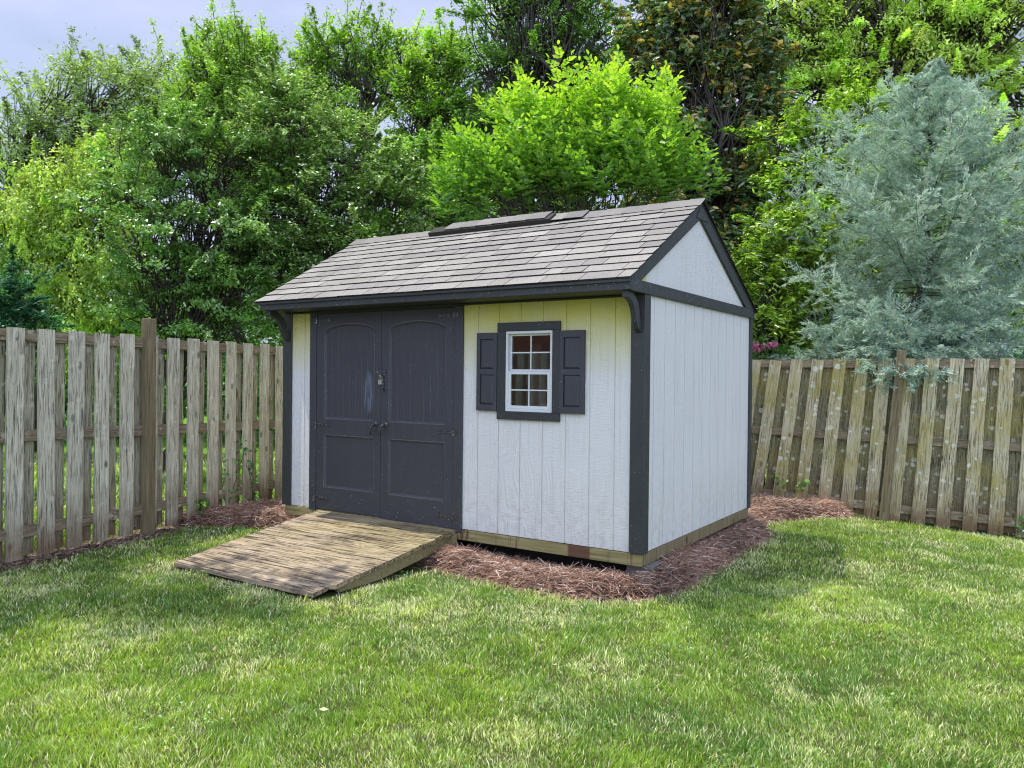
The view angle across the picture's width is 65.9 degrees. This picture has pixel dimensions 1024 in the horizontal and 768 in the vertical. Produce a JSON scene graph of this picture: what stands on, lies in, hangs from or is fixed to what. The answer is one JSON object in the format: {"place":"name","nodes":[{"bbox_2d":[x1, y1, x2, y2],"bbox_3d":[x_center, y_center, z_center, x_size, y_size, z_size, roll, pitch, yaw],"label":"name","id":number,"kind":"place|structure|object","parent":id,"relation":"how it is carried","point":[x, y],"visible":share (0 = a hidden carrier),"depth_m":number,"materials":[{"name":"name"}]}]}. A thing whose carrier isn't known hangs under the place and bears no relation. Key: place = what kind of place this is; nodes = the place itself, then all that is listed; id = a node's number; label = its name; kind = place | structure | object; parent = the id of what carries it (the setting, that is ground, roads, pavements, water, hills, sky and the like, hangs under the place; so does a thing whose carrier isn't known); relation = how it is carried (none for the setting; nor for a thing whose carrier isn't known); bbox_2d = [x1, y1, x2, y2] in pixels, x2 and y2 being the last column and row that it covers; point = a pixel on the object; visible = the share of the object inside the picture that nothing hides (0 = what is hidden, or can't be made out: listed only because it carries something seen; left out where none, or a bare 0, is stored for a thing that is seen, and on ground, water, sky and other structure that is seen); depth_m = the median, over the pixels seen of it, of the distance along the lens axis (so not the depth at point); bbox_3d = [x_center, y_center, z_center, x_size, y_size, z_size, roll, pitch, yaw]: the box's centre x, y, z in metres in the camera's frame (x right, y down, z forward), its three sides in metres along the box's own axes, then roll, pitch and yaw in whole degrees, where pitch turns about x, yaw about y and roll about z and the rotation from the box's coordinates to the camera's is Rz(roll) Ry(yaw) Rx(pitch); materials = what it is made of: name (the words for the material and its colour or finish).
{"place":"outdoors","nodes":[
{"label":"outdoors","id":0,"kind":"place"},
{"bbox_2d":[3,448,1013,556],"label":"meadow grass","id":1,"kind":"structure","parent":0,"point":[163,480],"depth_m":10.81,"materials":[{"name":"green plant"}]},
{"bbox_2d":[0,382,1023,767],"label":"ground","id":2,"kind":"structure","parent":0,"point":[336,596],"depth_m":4.13,"materials":[{"name":"green plant"}]},
{"bbox_2d":[0,237,75,442],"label":"holly bush","id":3,"kind":"object","parent":2,"relation":"on","point":[15,312],"visible":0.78,"depth_m":9.51,"materials":[{"name":"green plant"}]},
{"bbox_2d":[0,124,180,452],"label":"maple tree","id":4,"kind":"object","parent":2,"relation":"on","point":[28,220],"visible":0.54,"depth_m":13.83,"materials":[{"name":"green plant"}]},
{"bbox_2d":[0,526,199,570],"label":"bare soil strip","id":5,"kind":"object","parent":2,"relation":"on","point":[95,548],"visible":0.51,"depth_m":6.82,"materials":[{"name":"brown soil"}]},
{"bbox_2d":[0,524,209,579],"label":"leaf litter","id":6,"kind":"object","parent":5,"relation":"on","point":[84,547],"visible":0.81,"depth_m":6.71,"materials":[{"name":"brown plant"}]},
{"bbox_2d":[0,18,212,199],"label":"willow tree","id":7,"kind":"object","parent":2,"relation":"on","point":[37,120],"visible":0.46,"depth_m":20.45,"materials":[{"name":"green plant"}]},
{"bbox_2d":[0,318,282,562],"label":"wooden fence","id":8,"kind":"object","parent":2,"relation":"on","point":[140,430],"visible":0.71,"depth_m":7.11,"materials":[{"name":"grey wood"}]},
{"bbox_2d":[195,497,209,516],"bbox_3d":[-3.119,1.267,7.928,0.174,0.253,0.147,1,1,38],"label":"ivy vine","id":9,"kind":"object","parent":8,"relation":"attached to","point":[206,504],"visible":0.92,"depth_m":7.92,"materials":[{"name":"green plant"}]},
{"bbox_2d":[222,440,260,503],"bbox_3d":[-2.915,0.992,8.482,0.284,0.773,0.534,1,1,38],"label":"ivy vine","id":10,"kind":"object","parent":8,"relation":"attached to","point":[241,467],"visible":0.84,"depth_m":8.50,"materials":[{"name":"green plant"}]},
{"bbox_2d":[40,83,345,472],"bbox_3d":[-4.622,-1.534,11.693,4.289,6.038,2.887,1,0,0],"label":"dogwood tree","id":11,"kind":"object","parent":2,"relation":"on","point":[207,273],"visible":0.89,"depth_m":11.33,"materials":[{"name":"green plant"}]},
{"bbox_2d":[162,497,304,529],"bbox_3d":[-2.301,1.302,8.225,1.871,0.246,2.134,1,1,33],"label":"pine straw","id":12,"kind":"object","parent":2,"relation":"on","point":[262,513],"visible":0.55,"depth_m":7.84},
{"bbox_2d":[150,0,341,444],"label":"ash tree","id":13,"kind":"object","parent":2,"relation":"on","point":[223,68],"visible":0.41,"depth_m":16.54,"materials":[{"name":"green plant"}]},
{"bbox_2d":[174,510,456,597],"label":"wooden ramp","id":14,"kind":"structure","parent":2,"relation":"on","point":[315,553],"depth_m":6.15,"materials":[{"name":"brown wood"}]},
{"bbox_2d":[200,52,446,345],"bbox_3d":[-2.905,-1.823,12.235,4.062,6.617,3.016,1,0,0],"label":"viburnum tree","id":15,"kind":"object","parent":2,"relation":"on","point":[388,174],"visible":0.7,"depth_m":11.95,"materials":[{"name":"green plant"}]},
{"bbox_2d":[279,0,425,210],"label":"locust tree","id":16,"kind":"object","parent":2,"relation":"on","point":[360,77],"visible":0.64,"depth_m":26.65,"materials":[{"name":"green plant"}]},
{"bbox_2d":[357,6,493,229],"bbox_3d":[-2.383,-5.320,26.075,5.311,13.429,4.026,1,0,0],"label":"hickory tree","id":17,"kind":"object","parent":2,"relation":"on","point":[422,111],"visible":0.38,"depth_m":25.42,"materials":[{"name":"green plant"}]},
{"bbox_2d":[374,115,507,232],"bbox_3d":[-1.885,-1.839,14.758,3.392,6.639,2.462,0,1,-31],"label":"redbud tree","id":18,"kind":"object","parent":2,"relation":"on","point":[421,143],"visible":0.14,"depth_m":14.66,"materials":[{"name":"green plant"}]},
{"bbox_2d":[254,198,757,572],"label":"garden shed","id":19,"kind":"structure","parent":2,"relation":"on","point":[629,444],"depth_m":6.47,"materials":[{"name":"white paint"}]},
{"bbox_2d":[311,311,381,516],"bbox_3d":[-1.519,0.261,7.186,0.855,1.812,0.087,1,1,33],"label":"door","id":20,"kind":"structure","parent":19,"relation":"in","point":[347,424],"depth_m":7.19,"materials":[{"name":"grey paint"}]},
{"bbox_2d":[376,308,458,528],"bbox_3d":[-0.829,0.279,6.732,0.917,1.828,0.087,1,1,33],"label":"door","id":21,"kind":"structure","parent":19,"relation":"in","point":[417,432],"depth_m":6.74,"materials":[{"name":"grey paint"}]},
{"bbox_2d":[505,330,551,412],"bbox_3d":[0.144,-0.097,6.143,0.428,0.630,0.062,1,1,33],"label":"window","id":22,"kind":"structure","parent":19,"relation":"in","point":[509,334],"depth_m":6.14,"materials":[{"name":"white plastic"}]},
{"bbox_2d":[512,401,546,405],"bbox_3d":[0.286,0.673,6.597,1.350,1.030,0.350,1,1,33],"label":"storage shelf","id":23,"kind":"object","parent":19,"relation":"in","point":[518,403],"visible":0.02,"depth_m":6.51,"materials":[{"name":"brown wood"}]},
{"bbox_2d":[530,344,541,412],"bbox_3d":[0.187,0.423,6.577,0.160,1.520,0.129,1,1,33],"label":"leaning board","id":24,"kind":"object","parent":19,"relation":"in","point":[535,384],"visible":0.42,"depth_m":6.59,"materials":[{"name":"brown wood"}]},
{"bbox_2d":[4,263,1023,447],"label":"undergrowth","id":25,"kind":"object","parent":2,"relation":"on","point":[205,393],"visible":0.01,"depth_m":17.23,"materials":[{"name":"green plant"}]},
{"bbox_2d":[34,201,1023,414],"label":"distant woods","id":26,"kind":"object","parent":2,"relation":"on","point":[246,296],"visible":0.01,"depth_m":30.35,"materials":[{"name":"green plant"}]},
{"bbox_2d":[425,0,636,219],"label":"oak tree","id":27,"kind":"object","parent":2,"relation":"on","point":[531,34],"visible":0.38,"depth_m":24.35,"materials":[{"name":"green plant"}]},
{"bbox_2d":[50,526,1015,760],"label":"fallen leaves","id":28,"kind":"object","parent":2,"relation":"on","point":[324,708],"visible":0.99,"depth_m":4.24,"materials":[{"name":"brown plant"}]},
{"bbox_2d":[66,524,1021,767],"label":"clover","id":29,"kind":"object","parent":2,"relation":"on","point":[535,710],"visible":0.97,"depth_m":4.21,"materials":[{"name":"green plant"}]},
{"bbox_2d":[425,40,731,222],"bbox_3d":[0.804,-1.455,10.464,3.932,5.971,1.664,1,0,0],"label":"young ash tree","id":30,"kind":"object","parent":2,"relation":"on","point":[546,146],"visible":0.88,"depth_m":10.15,"materials":[{"name":"green plant"}]},
{"bbox_2d":[411,492,855,603],"bbox_3d":[1.455,1.369,7.652,2.780,0.280,5.183,1,1,33],"label":"pine straw","id":31,"kind":"object","parent":2,"relation":"on","point":[682,567],"visible":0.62,"depth_m":5.96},
{"bbox_2d":[626,561,661,576],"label":"support block","id":32,"kind":"structure","parent":2,"relation":"on","point":[650,566],"depth_m":5.70,"materials":[{"name":"grey concrete"}]},
{"bbox_2d":[600,0,820,274],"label":"magnolia tree","id":33,"kind":"object","parent":2,"relation":"on","point":[711,56],"visible":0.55,"depth_m":15.81,"materials":[{"name":"green plant"}]},
{"bbox_2d":[752,334,803,488],"bbox_3d":[3.253,0.465,10.011,0.834,2.180,0.572,1,0,0],"label":"azalea bush","id":34,"kind":"object","parent":2,"relation":"on","point":[771,346],"visible":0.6,"depth_m":9.86,"materials":[{"name":"pink plant"}]},
{"bbox_2d":[770,472,787,490],"bbox_3d":[3.123,1.129,9.265,0.190,0.242,0.143,1,0,0],"label":"weed plant","id":35,"kind":"object","parent":2,"relation":"on","point":[771,476],"visible":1,"depth_m":9.25,"materials":[{"name":"green plant"}]},
{"bbox_2d":[728,195,845,420],"bbox_3d":[3.685,-0.504,10.687,1.772,4.157,1.303,1,0,0],"label":"cherry laurel shrub","id":36,"kind":"object","parent":2,"relation":"on","point":[778,315],"visible":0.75,"depth_m":10.54,"materials":[{"name":"green plant"}]},
{"bbox_2d":[796,479,810,490],"bbox_3d":[3.369,1.167,9.138,0.163,0.159,0.137,1,1,32],"label":"weed plant","id":37,"kind":"object","parent":2,"relation":"on","point":[805,480],"visible":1,"depth_m":9.13,"materials":[{"name":"green plant"}]},
{"bbox_2d":[722,65,1020,357],"bbox_3d":[6.536,-2.133,14.292,5.137,7.700,2.639,1,0,0],"label":"hornbeam tree","id":38,"kind":"object","parent":2,"relation":"on","point":[793,134],"visible":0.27,"depth_m":14.28,"materials":[{"name":"green plant"}]},
{"bbox_2d":[745,0,1023,351],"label":"elm tree","id":39,"kind":"object","parent":2,"relation":"on","point":[907,35],"visible":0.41,"depth_m":18.25,"materials":[{"name":"green plant"}]},
{"bbox_2d":[751,350,1023,537],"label":"wooden fence","id":40,"kind":"object","parent":2,"relation":"on","point":[948,454],"visible":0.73,"depth_m":8.73,"materials":[{"name":"brown wood"}]},
{"bbox_2d":[1013,516,1023,538],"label":"ivy vine","id":41,"kind":"object","parent":40,"relation":"attached to","point":[1018,526],"visible":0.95,"depth_m":8.21,"materials":[{"name":"green plant"}]},
{"bbox_2d":[760,56,1023,397],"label":"blue cedar tree","id":42,"kind":"object","parent":2,"relation":"on","point":[964,334],"visible":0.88,"depth_m":9.52,"materials":[{"name":"grey plant"}]},
{"bbox_2d":[0,0,1023,378],"label":"sky","id":43,"kind":"structure","parent":0,"point":[24,24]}
]}

